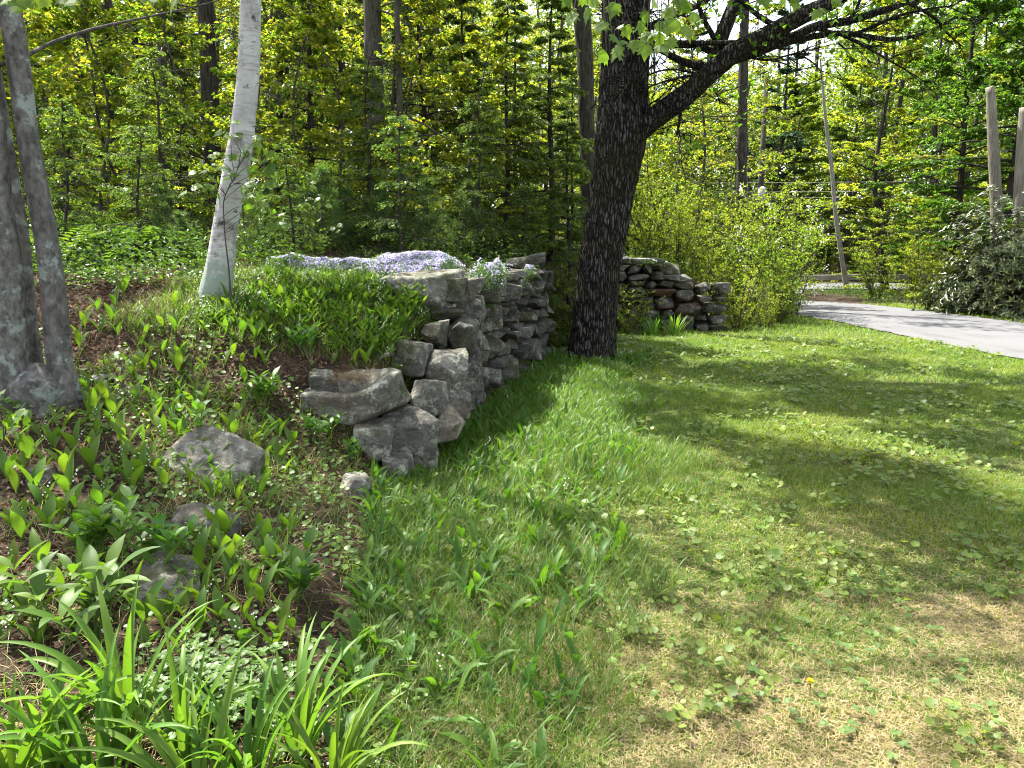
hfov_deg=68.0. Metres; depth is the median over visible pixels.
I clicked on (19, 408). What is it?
lily of the valley
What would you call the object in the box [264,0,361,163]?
slender tree
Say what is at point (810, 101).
maple tree
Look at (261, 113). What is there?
young tree
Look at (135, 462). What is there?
lily of the valley
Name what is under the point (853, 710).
dry grass
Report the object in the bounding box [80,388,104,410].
lily of the valley
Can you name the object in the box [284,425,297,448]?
lily of the valley
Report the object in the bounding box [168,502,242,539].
boulder
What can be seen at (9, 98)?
young tree
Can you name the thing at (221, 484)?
lily of the valley
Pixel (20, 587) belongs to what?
lily of the valley
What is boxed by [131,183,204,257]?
pine seedling
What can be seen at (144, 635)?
lily of the valley
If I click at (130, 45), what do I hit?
slender tree
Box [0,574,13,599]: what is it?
lily of the valley
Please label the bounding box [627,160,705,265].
shrub
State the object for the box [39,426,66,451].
lily of the valley
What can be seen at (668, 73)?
slender tree
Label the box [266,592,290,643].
lily of the valley
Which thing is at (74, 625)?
lily of the valley
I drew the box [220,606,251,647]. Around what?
lily of the valley
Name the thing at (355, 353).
lily of the valley
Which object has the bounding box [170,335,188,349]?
lily of the valley
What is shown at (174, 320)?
lily of the valley
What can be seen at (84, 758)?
daylily
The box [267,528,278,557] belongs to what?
lily of the valley
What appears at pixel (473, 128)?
hemlock sapling
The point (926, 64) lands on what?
maple tree
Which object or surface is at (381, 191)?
pine seedling
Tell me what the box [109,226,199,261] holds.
fern
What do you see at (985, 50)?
maple tree
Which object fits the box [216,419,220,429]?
lily of the valley
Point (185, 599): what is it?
lily of the valley
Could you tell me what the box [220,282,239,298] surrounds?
lily of the valley
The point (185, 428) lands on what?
lily of the valley
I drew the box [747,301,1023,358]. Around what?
driveway
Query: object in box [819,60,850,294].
leaning tree
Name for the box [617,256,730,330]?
stone wall
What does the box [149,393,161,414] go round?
lily of the valley
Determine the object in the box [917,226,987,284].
shrub
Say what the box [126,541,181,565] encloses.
lily of the valley
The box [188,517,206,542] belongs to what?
lily of the valley
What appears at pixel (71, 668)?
daylily
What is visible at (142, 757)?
daylily
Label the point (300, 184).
pine seedling
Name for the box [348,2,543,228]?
young tree
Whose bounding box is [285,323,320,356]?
leafy plant
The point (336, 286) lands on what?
lily of the valley
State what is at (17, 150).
hemlock tree
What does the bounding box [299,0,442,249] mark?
forest tree
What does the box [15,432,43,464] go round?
lily of the valley
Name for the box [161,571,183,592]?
lily of the valley
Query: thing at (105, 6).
forest tree
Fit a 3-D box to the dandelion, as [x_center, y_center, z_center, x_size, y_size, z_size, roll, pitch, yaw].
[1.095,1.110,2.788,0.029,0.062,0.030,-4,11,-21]
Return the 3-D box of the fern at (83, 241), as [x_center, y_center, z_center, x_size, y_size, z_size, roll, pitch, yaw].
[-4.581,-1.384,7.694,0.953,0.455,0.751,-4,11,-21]
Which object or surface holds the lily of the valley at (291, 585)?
on the ground at (96, 340)
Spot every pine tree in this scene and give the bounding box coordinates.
[657,12,731,263]
[666,0,819,303]
[747,0,827,274]
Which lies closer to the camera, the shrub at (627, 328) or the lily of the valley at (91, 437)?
the lily of the valley at (91, 437)
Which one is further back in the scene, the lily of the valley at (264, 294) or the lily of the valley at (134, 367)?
the lily of the valley at (264, 294)
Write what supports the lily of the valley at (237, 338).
on the ground at (96, 340)
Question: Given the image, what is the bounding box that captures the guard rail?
[787,274,941,280]
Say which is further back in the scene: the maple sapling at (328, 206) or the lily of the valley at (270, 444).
the maple sapling at (328, 206)
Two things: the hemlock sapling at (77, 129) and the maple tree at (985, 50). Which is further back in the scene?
the maple tree at (985, 50)
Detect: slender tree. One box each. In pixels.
[32,3,152,208]
[49,2,192,203]
[153,0,267,150]
[216,1,381,163]
[237,0,352,178]
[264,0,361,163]
[343,8,444,143]
[385,6,457,192]
[414,0,528,199]
[484,0,576,248]
[555,8,652,229]
[640,3,728,257]
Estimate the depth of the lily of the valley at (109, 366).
5.26 m
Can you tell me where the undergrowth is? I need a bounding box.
[27,207,933,304]
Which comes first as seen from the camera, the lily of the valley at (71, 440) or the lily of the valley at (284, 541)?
the lily of the valley at (284, 541)
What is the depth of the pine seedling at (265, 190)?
9.35 m
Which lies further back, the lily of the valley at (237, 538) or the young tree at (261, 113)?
the young tree at (261, 113)
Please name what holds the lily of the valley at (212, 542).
on the ground at (96, 340)
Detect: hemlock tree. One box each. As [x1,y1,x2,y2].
[0,31,57,220]
[28,6,117,227]
[75,39,161,225]
[130,8,226,231]
[238,0,362,231]
[240,0,397,251]
[258,0,411,231]
[349,0,447,219]
[355,0,504,255]
[387,0,513,258]
[448,0,573,345]
[449,1,576,248]
[496,0,632,337]
[529,109,626,346]
[546,52,580,251]
[623,174,652,265]
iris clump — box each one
[637,315,670,334]
[661,313,690,334]
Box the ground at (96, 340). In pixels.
[0,194,1023,767]
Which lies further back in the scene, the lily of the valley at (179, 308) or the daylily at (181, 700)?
the lily of the valley at (179, 308)
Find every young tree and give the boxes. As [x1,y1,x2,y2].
[0,0,130,228]
[0,7,121,202]
[0,28,82,206]
[10,5,172,179]
[13,0,193,225]
[15,7,118,217]
[24,17,132,215]
[25,0,186,244]
[29,3,189,171]
[30,0,204,206]
[69,0,255,208]
[90,0,254,160]
[97,0,253,230]
[99,0,306,179]
[142,0,332,240]
[167,0,344,207]
[195,28,328,253]
[219,0,420,174]
[244,0,379,245]
[263,0,420,204]
[283,0,496,248]
[285,0,405,247]
[323,0,489,250]
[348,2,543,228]
[351,0,557,199]
[406,15,545,261]
[475,0,600,233]
[525,0,693,233]
[592,20,713,255]
[628,0,779,282]
[630,94,712,256]
[656,0,816,261]
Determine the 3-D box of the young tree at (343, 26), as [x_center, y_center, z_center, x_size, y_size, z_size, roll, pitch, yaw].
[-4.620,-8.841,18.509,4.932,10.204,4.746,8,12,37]
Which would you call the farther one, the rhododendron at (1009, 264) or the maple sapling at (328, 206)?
the rhododendron at (1009, 264)
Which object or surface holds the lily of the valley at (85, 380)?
on the ground at (96, 340)
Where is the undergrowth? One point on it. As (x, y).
(158, 258)
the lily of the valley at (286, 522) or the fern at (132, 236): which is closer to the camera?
the lily of the valley at (286, 522)
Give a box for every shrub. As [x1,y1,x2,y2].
[548,266,575,348]
[576,141,699,256]
[617,280,665,333]
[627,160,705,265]
[652,177,723,274]
[667,182,760,294]
[683,168,787,311]
[689,209,774,314]
[695,166,792,316]
[695,224,792,322]
[710,263,773,328]
[714,166,821,315]
[731,272,804,327]
[745,193,839,321]
[755,259,798,322]
[763,202,842,313]
[769,163,833,315]
[847,236,904,299]
[892,227,945,300]
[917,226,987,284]
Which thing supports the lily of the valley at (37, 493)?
on the ground at (96, 340)
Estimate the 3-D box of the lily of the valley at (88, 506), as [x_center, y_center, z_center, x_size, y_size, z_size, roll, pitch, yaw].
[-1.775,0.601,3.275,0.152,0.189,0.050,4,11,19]
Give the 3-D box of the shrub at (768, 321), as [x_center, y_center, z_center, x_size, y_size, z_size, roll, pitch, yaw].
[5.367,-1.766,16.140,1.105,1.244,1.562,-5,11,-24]
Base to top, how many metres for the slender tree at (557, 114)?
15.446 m
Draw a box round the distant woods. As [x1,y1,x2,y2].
[1,0,1023,275]
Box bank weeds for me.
[0,266,451,767]
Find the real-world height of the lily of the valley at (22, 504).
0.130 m
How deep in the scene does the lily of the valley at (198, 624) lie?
2.77 m
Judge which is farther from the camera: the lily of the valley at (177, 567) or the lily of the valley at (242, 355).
the lily of the valley at (242, 355)
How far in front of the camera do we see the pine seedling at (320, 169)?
9.90 m
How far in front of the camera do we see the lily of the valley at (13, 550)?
3.01 m
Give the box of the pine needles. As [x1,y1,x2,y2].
[0,274,439,767]
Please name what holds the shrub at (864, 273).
on the ground at (96, 340)
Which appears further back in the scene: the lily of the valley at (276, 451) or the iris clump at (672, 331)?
the iris clump at (672, 331)
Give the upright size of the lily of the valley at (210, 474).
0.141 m
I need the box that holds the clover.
[90,381,1023,767]
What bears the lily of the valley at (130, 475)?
on the ground at (96, 340)
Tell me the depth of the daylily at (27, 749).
1.99 m
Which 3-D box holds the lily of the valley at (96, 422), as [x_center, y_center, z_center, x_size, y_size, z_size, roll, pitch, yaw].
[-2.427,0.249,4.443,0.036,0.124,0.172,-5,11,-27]
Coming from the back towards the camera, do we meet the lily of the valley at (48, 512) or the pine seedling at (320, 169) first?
the pine seedling at (320, 169)
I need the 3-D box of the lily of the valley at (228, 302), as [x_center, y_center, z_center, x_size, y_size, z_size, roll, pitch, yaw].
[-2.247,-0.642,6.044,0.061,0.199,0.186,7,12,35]
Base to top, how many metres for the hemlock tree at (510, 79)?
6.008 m
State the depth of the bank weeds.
3.83 m
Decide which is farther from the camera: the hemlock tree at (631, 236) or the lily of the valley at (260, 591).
the hemlock tree at (631, 236)
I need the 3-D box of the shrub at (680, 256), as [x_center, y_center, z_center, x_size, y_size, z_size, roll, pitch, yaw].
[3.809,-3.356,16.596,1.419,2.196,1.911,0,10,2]
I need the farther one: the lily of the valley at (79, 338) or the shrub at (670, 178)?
the shrub at (670, 178)
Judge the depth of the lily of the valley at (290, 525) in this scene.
3.70 m
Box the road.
[731,283,933,288]
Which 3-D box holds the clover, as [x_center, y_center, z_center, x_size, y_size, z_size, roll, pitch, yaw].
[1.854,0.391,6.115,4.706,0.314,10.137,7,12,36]
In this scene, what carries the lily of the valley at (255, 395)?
on the ground at (96, 340)
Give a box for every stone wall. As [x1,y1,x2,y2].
[299,252,556,479]
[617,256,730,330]
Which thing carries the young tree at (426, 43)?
on the ground at (96, 340)
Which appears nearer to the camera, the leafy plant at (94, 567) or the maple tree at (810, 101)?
the leafy plant at (94, 567)
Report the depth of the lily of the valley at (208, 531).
3.34 m
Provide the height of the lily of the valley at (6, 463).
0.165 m
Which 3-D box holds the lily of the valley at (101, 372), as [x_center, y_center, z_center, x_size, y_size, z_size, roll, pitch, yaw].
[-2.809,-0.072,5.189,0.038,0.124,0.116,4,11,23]
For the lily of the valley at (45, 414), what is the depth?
4.48 m
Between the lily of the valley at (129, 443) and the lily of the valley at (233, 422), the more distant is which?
the lily of the valley at (233, 422)
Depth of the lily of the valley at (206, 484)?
3.93 m
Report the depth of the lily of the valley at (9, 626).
2.59 m
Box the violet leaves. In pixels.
[317,334,1023,767]
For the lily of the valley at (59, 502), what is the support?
on the ground at (96, 340)
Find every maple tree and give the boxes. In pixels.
[0,0,1023,359]
[748,72,857,272]
[782,39,904,280]
[798,0,958,292]
[834,0,1003,269]
[848,0,1023,282]
[879,0,1023,280]
[886,0,1023,252]
[936,0,1023,240]
[965,47,1023,241]
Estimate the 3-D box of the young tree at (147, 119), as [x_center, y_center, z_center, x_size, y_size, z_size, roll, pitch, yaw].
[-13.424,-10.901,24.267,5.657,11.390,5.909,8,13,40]
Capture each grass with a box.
[0,260,737,767]
[359,356,1023,767]
[377,302,1023,767]
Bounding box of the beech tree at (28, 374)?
[0,0,219,417]
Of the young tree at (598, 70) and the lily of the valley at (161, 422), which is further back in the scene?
the young tree at (598, 70)
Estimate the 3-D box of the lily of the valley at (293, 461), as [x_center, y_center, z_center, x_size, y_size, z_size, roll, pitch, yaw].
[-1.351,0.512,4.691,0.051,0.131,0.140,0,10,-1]
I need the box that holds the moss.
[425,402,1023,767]
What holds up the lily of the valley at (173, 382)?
on the ground at (96, 340)
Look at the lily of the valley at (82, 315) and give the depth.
5.74 m
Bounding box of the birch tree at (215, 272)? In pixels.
[194,0,260,307]
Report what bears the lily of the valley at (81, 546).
on the ground at (96, 340)
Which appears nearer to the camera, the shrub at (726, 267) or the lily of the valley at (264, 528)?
the lily of the valley at (264, 528)
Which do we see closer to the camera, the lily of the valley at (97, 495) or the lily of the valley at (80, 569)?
the lily of the valley at (80, 569)
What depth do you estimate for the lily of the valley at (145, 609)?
2.82 m
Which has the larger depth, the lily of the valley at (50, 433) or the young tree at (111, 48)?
the young tree at (111, 48)
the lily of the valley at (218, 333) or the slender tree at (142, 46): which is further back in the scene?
the slender tree at (142, 46)
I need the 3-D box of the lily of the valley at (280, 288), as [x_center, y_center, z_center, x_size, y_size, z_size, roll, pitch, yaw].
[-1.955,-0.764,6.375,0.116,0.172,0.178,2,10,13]
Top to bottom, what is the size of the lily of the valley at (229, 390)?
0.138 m
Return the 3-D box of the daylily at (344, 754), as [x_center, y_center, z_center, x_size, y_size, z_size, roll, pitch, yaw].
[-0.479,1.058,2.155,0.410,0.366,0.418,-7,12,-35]
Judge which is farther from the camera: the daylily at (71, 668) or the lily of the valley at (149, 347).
the lily of the valley at (149, 347)
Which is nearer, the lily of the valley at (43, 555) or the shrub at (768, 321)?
the lily of the valley at (43, 555)
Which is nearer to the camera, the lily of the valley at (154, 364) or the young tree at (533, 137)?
the lily of the valley at (154, 364)
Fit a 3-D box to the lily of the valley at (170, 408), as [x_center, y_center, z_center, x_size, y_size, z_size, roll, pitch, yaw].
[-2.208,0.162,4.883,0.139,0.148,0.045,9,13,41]
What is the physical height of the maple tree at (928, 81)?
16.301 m
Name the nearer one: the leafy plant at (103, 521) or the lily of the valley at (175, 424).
the leafy plant at (103, 521)
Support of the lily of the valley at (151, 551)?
on the ground at (96, 340)
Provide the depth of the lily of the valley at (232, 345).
5.62 m
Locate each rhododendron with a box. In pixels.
[906,183,1023,322]
[916,261,1021,314]
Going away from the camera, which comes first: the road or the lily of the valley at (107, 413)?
the lily of the valley at (107, 413)
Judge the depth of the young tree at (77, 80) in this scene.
19.23 m
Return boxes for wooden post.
[985,86,1003,257]
[1012,107,1023,294]
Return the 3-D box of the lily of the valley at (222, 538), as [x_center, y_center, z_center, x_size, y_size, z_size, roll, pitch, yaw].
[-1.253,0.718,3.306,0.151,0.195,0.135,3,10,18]
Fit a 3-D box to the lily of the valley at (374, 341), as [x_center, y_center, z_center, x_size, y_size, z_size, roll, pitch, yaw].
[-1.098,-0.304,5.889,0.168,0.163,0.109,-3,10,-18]
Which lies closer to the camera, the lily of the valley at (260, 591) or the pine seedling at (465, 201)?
the lily of the valley at (260, 591)
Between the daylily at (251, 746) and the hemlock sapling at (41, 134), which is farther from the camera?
the hemlock sapling at (41, 134)
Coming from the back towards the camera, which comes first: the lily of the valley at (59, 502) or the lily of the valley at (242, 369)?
the lily of the valley at (242, 369)
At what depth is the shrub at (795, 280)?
17.02 m
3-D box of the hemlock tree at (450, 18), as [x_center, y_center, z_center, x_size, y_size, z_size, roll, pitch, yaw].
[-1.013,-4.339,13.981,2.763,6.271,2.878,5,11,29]
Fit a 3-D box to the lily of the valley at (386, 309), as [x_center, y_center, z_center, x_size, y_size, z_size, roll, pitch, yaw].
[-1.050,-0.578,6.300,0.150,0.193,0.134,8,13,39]
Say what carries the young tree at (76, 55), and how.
on the ground at (96, 340)
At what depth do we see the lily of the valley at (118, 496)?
3.65 m
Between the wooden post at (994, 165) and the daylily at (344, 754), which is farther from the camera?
the wooden post at (994, 165)
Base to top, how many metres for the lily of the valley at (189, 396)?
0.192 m
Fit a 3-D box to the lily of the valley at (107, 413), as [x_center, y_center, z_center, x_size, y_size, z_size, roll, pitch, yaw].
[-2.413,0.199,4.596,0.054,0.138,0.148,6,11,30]
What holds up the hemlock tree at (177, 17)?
on the ground at (96, 340)
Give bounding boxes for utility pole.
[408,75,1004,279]
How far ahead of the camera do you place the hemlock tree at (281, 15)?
17.39 m
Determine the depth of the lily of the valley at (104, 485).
3.78 m
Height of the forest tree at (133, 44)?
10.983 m
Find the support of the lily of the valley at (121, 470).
on the ground at (96, 340)
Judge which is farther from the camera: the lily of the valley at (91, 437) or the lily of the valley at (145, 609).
the lily of the valley at (91, 437)
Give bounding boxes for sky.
[46,0,1023,220]
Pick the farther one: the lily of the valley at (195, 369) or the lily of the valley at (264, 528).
the lily of the valley at (195, 369)
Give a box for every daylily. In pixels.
[0,576,217,751]
[0,623,192,767]
[0,642,147,767]
[0,660,109,767]
[57,647,247,767]
[73,626,266,767]
[144,655,309,767]
[207,612,398,766]
[255,676,430,767]
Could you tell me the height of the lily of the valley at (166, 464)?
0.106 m
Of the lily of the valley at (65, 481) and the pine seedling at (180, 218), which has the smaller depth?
the lily of the valley at (65, 481)
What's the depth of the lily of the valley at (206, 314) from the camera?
5.86 m
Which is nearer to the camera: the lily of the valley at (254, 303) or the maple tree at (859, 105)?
the lily of the valley at (254, 303)
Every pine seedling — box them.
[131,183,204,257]
[153,209,205,265]
[213,177,281,265]
[238,182,299,254]
[267,178,342,251]
[285,162,356,255]
[326,185,374,250]
[353,181,407,254]
[402,177,459,250]
[433,178,501,258]
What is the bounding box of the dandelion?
[806,677,813,691]
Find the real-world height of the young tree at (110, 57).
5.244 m
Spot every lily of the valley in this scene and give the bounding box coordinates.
[0,401,27,414]
[0,447,16,482]
[0,500,22,530]
[0,555,12,586]
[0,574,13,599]
[0,574,58,628]
[0,578,13,611]
[0,611,19,640]
[5,424,32,447]
[7,538,18,569]
[8,466,19,493]
[10,497,26,514]
[10,504,39,544]
[12,456,46,485]
[13,622,47,651]
[14,577,49,604]
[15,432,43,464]
[15,451,25,467]
[23,409,31,434]
[25,434,41,454]
[26,493,59,534]
[27,477,58,508]
[28,417,52,439]
[28,553,67,579]
[29,527,50,562]
[33,445,55,465]
[37,481,82,519]
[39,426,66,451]
[41,423,59,446]
[42,408,63,425]
[43,444,77,475]
[47,403,79,435]
[48,562,64,596]
[52,453,82,490]
[53,441,79,459]
[60,499,92,521]
[61,417,86,453]
[63,480,84,508]
[63,597,115,641]
[70,318,83,331]
[72,500,101,536]
[73,433,100,472]
[74,300,92,313]
[74,329,89,348]
[74,577,86,608]
[75,552,89,585]
[76,402,103,425]
[76,533,104,560]
[79,309,91,327]
[79,370,89,391]
[79,376,103,392]
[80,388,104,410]
[83,400,99,420]
[83,420,102,436]
[83,428,95,444]
[84,294,100,309]
[85,501,92,522]
[86,313,105,333]
[86,524,99,550]
[87,496,102,507]
[90,476,107,490]
[90,478,114,505]
[93,367,104,375]
[93,414,99,431]
[94,454,110,484]
[97,380,119,407]
[101,362,111,373]
[101,540,131,567]
[102,408,125,423]
[102,408,126,427]
[104,302,122,324]
[104,355,109,364]
[104,441,127,462]
[104,454,122,478]
[105,392,126,417]
[105,480,132,502]
[107,319,123,335]
[109,286,118,306]
[109,419,144,451]
[111,274,128,296]
[112,486,136,506]
[113,300,139,315]
[113,389,123,401]
[115,413,125,446]
[115,462,137,483]
[116,561,127,574]
[117,580,139,597]
[118,558,143,591]
[118,576,165,624]
[120,436,151,459]
[122,451,146,489]
[124,355,141,379]
[124,438,157,468]
[126,381,139,404]
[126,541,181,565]
[128,318,141,331]
[128,399,144,421]
[131,441,151,480]
[133,349,150,371]
[134,333,144,346]
[134,618,159,652]
[135,343,156,354]
[135,370,146,388]
[135,399,165,428]
[137,426,144,442]
[139,381,149,398]
[140,321,148,338]
[140,396,160,411]
[142,540,156,554]
[143,337,156,352]
[143,587,189,631]
[148,454,162,473]
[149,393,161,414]
[149,459,168,471]
[150,352,159,368]
[152,390,165,397]
[153,412,166,442]
[154,375,179,394]
[156,310,170,328]
[157,467,175,491]
[157,577,192,620]
[160,338,167,354]
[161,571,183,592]
[163,290,178,306]
[163,401,174,415]
[163,586,177,612]
[164,620,197,655]
[166,411,184,438]
[167,349,188,374]
[168,312,185,330]
[168,383,186,396]
[169,374,183,388]
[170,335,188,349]
[170,342,190,357]
[171,385,188,411]
[172,298,190,319]
[172,564,203,581]
[172,602,208,638]
[175,524,211,551]
[180,462,202,484]
[180,560,219,600]
[181,415,191,435]
[182,381,200,406]
[184,363,205,387]
[184,404,197,421]
[185,362,201,375]
[187,380,209,401]
[187,464,222,488]
[187,539,233,582]
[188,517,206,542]
[191,306,204,317]
[192,525,206,562]
[195,473,227,501]
[195,585,206,628]
[196,350,211,368]
[198,517,223,552]
[200,304,224,324]
[202,496,225,519]
[204,326,224,339]
[205,566,238,596]
[205,585,233,626]
[207,495,250,512]
[208,462,237,477]
[211,349,231,367]
[212,395,218,410]
[214,469,228,496]
[215,317,230,334]
[215,502,242,534]
[215,528,247,559]
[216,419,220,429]
[219,469,228,489]
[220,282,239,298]
[220,379,235,395]
[220,408,241,432]
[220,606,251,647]
[221,291,241,306]
[221,550,240,578]
[222,478,246,501]
[224,582,256,618]
[226,474,248,489]
[229,328,243,344]
[229,399,244,417]
[229,408,238,433]
[230,337,235,357]
[233,528,257,555]
[234,349,248,363]
[235,317,249,334]
[237,556,267,582]
[239,362,245,381]
[239,469,271,502]
[240,489,257,512]
[241,389,251,402]
[241,606,277,633]
[242,421,261,442]
[243,566,250,592]
[244,308,256,324]
[244,420,278,440]
[246,319,263,342]
[246,415,269,433]
[246,423,279,446]
[248,298,258,310]
[248,534,281,561]
[250,560,279,608]
[251,436,276,453]
[251,614,286,654]
[252,388,263,408]
[252,482,282,510]
[253,345,260,359]
[255,512,262,525]
[256,328,274,346]
[256,346,275,365]
[258,518,271,543]
[259,406,269,420]
[260,289,278,299]
[260,316,273,335]
[263,449,269,471]
[264,468,271,488]
[265,299,274,314]
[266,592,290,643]
[267,414,289,437]
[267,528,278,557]
[267,545,311,567]
[268,587,298,609]
[269,560,285,587]
[270,436,288,459]
[271,283,287,298]
[272,453,293,474]
[273,542,293,566]
[274,511,297,543]
[276,417,282,432]
[278,503,297,532]
[278,530,289,551]
[278,599,295,632]
[280,437,290,456]
[283,571,303,602]
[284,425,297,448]
[285,296,298,316]
[289,454,298,475]
[292,511,305,529]
[325,350,337,364]
[332,280,339,295]
[344,346,361,362]
[355,284,366,297]
[359,335,378,352]
[359,344,373,367]
[363,290,369,305]
[375,343,393,362]
[382,304,396,320]
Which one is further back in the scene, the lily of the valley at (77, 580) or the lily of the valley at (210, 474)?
the lily of the valley at (210, 474)
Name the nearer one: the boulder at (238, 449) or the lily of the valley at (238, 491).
the lily of the valley at (238, 491)
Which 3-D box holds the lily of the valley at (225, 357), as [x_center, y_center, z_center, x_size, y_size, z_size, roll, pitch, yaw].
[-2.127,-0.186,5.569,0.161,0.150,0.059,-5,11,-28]
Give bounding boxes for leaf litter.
[0,244,511,767]
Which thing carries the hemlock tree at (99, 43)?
on the ground at (96, 340)
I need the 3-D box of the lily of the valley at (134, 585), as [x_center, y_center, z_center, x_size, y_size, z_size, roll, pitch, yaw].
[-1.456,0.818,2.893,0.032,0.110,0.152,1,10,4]
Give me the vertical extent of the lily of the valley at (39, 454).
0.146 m
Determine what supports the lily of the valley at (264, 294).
on the ground at (96, 340)
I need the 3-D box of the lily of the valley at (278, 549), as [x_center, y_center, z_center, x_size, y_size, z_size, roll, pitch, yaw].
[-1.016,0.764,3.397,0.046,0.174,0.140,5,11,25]
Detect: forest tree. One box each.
[51,4,130,231]
[73,1,102,211]
[87,0,132,208]
[96,0,237,221]
[118,3,149,210]
[123,6,222,222]
[135,0,256,227]
[228,8,283,229]
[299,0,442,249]
[353,0,457,250]
[427,23,465,217]
[572,0,597,226]
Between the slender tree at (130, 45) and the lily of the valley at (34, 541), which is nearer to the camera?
the lily of the valley at (34, 541)
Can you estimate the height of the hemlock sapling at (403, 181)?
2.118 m
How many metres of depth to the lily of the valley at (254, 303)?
6.10 m
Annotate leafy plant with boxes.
[0,534,160,659]
[0,599,50,638]
[38,485,143,561]
[128,511,201,557]
[163,388,211,425]
[236,366,284,407]
[259,525,326,601]
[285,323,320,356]
[299,409,346,443]
[343,436,364,464]
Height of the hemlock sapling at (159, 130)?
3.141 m
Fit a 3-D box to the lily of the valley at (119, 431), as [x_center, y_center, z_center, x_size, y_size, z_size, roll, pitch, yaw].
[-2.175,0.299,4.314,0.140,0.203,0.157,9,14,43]
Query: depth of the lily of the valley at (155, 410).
4.69 m
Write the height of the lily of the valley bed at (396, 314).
1.010 m
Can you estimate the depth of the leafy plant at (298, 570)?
3.22 m
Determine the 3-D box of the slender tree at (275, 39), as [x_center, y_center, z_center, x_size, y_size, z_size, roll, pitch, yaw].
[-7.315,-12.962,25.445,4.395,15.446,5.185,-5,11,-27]
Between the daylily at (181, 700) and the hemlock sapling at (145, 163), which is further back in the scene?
the hemlock sapling at (145, 163)
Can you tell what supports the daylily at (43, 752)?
on the ground at (96, 340)
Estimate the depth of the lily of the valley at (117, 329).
5.67 m
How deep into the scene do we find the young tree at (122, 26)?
18.41 m
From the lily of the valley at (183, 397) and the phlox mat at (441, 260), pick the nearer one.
the lily of the valley at (183, 397)
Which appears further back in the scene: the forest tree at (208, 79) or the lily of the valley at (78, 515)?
the forest tree at (208, 79)
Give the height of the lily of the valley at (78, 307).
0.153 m
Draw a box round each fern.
[29,224,110,267]
[62,220,119,254]
[77,217,135,241]
[82,228,164,262]
[100,221,172,239]
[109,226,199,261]
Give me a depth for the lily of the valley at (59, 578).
2.80 m
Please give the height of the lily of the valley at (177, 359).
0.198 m
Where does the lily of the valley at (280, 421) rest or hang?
on the ground at (96, 340)
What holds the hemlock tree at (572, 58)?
on the ground at (96, 340)
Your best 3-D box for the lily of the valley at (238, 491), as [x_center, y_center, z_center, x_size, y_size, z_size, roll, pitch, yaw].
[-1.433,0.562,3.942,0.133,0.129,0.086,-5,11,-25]
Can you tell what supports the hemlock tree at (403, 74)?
on the ground at (96, 340)
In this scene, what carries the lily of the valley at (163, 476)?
on the ground at (96, 340)
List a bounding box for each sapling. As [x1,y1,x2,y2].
[0,54,105,238]
[0,389,35,468]
[22,97,133,260]
[89,122,181,265]
[95,46,218,257]
[104,347,145,407]
[178,120,291,315]
[258,143,331,264]
[272,175,342,256]
[305,56,452,254]
[344,112,451,257]
[408,86,561,306]
[484,184,569,343]
[842,183,907,293]
[884,194,947,298]
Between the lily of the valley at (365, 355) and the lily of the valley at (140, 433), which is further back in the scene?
the lily of the valley at (365, 355)
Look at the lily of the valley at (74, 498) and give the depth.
3.59 m
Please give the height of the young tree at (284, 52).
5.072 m
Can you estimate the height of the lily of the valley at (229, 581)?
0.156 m
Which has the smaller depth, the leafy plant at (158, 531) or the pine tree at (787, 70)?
the leafy plant at (158, 531)
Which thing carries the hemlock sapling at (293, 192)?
on the ground at (96, 340)
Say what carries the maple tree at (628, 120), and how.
on the ground at (96, 340)
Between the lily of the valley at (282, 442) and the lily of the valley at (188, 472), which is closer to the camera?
the lily of the valley at (188, 472)
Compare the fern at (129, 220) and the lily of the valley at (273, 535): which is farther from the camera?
the fern at (129, 220)
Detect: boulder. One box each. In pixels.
[11,580,32,604]
[25,465,58,485]
[130,551,200,611]
[157,423,264,490]
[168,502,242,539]
[299,396,309,411]
[338,471,371,499]
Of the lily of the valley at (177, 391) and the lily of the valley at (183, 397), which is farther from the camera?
the lily of the valley at (177, 391)
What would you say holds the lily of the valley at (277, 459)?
on the ground at (96, 340)
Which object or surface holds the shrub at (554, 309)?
on the ground at (96, 340)
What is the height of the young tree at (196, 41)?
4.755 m
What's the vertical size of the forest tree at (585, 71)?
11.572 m
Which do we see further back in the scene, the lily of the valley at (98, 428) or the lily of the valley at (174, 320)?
the lily of the valley at (174, 320)
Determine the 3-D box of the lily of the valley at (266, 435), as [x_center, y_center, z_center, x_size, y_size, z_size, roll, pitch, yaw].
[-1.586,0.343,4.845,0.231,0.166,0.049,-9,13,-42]
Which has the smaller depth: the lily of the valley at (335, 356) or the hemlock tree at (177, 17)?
the lily of the valley at (335, 356)
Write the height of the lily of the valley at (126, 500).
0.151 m
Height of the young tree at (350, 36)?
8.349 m
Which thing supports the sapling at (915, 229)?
on the ground at (96, 340)
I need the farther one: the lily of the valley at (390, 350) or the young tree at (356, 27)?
the young tree at (356, 27)
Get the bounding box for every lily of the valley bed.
[193,262,443,387]
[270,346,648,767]
[533,337,665,370]
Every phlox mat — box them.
[258,250,539,310]
[621,257,671,266]
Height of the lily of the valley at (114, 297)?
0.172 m
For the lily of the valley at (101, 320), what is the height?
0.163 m
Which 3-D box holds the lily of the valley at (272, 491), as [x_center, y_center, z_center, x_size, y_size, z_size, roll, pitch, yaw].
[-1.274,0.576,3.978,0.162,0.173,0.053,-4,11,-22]
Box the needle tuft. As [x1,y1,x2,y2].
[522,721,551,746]
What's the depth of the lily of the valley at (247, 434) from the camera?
4.79 m
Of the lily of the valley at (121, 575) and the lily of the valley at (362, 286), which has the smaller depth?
the lily of the valley at (121, 575)

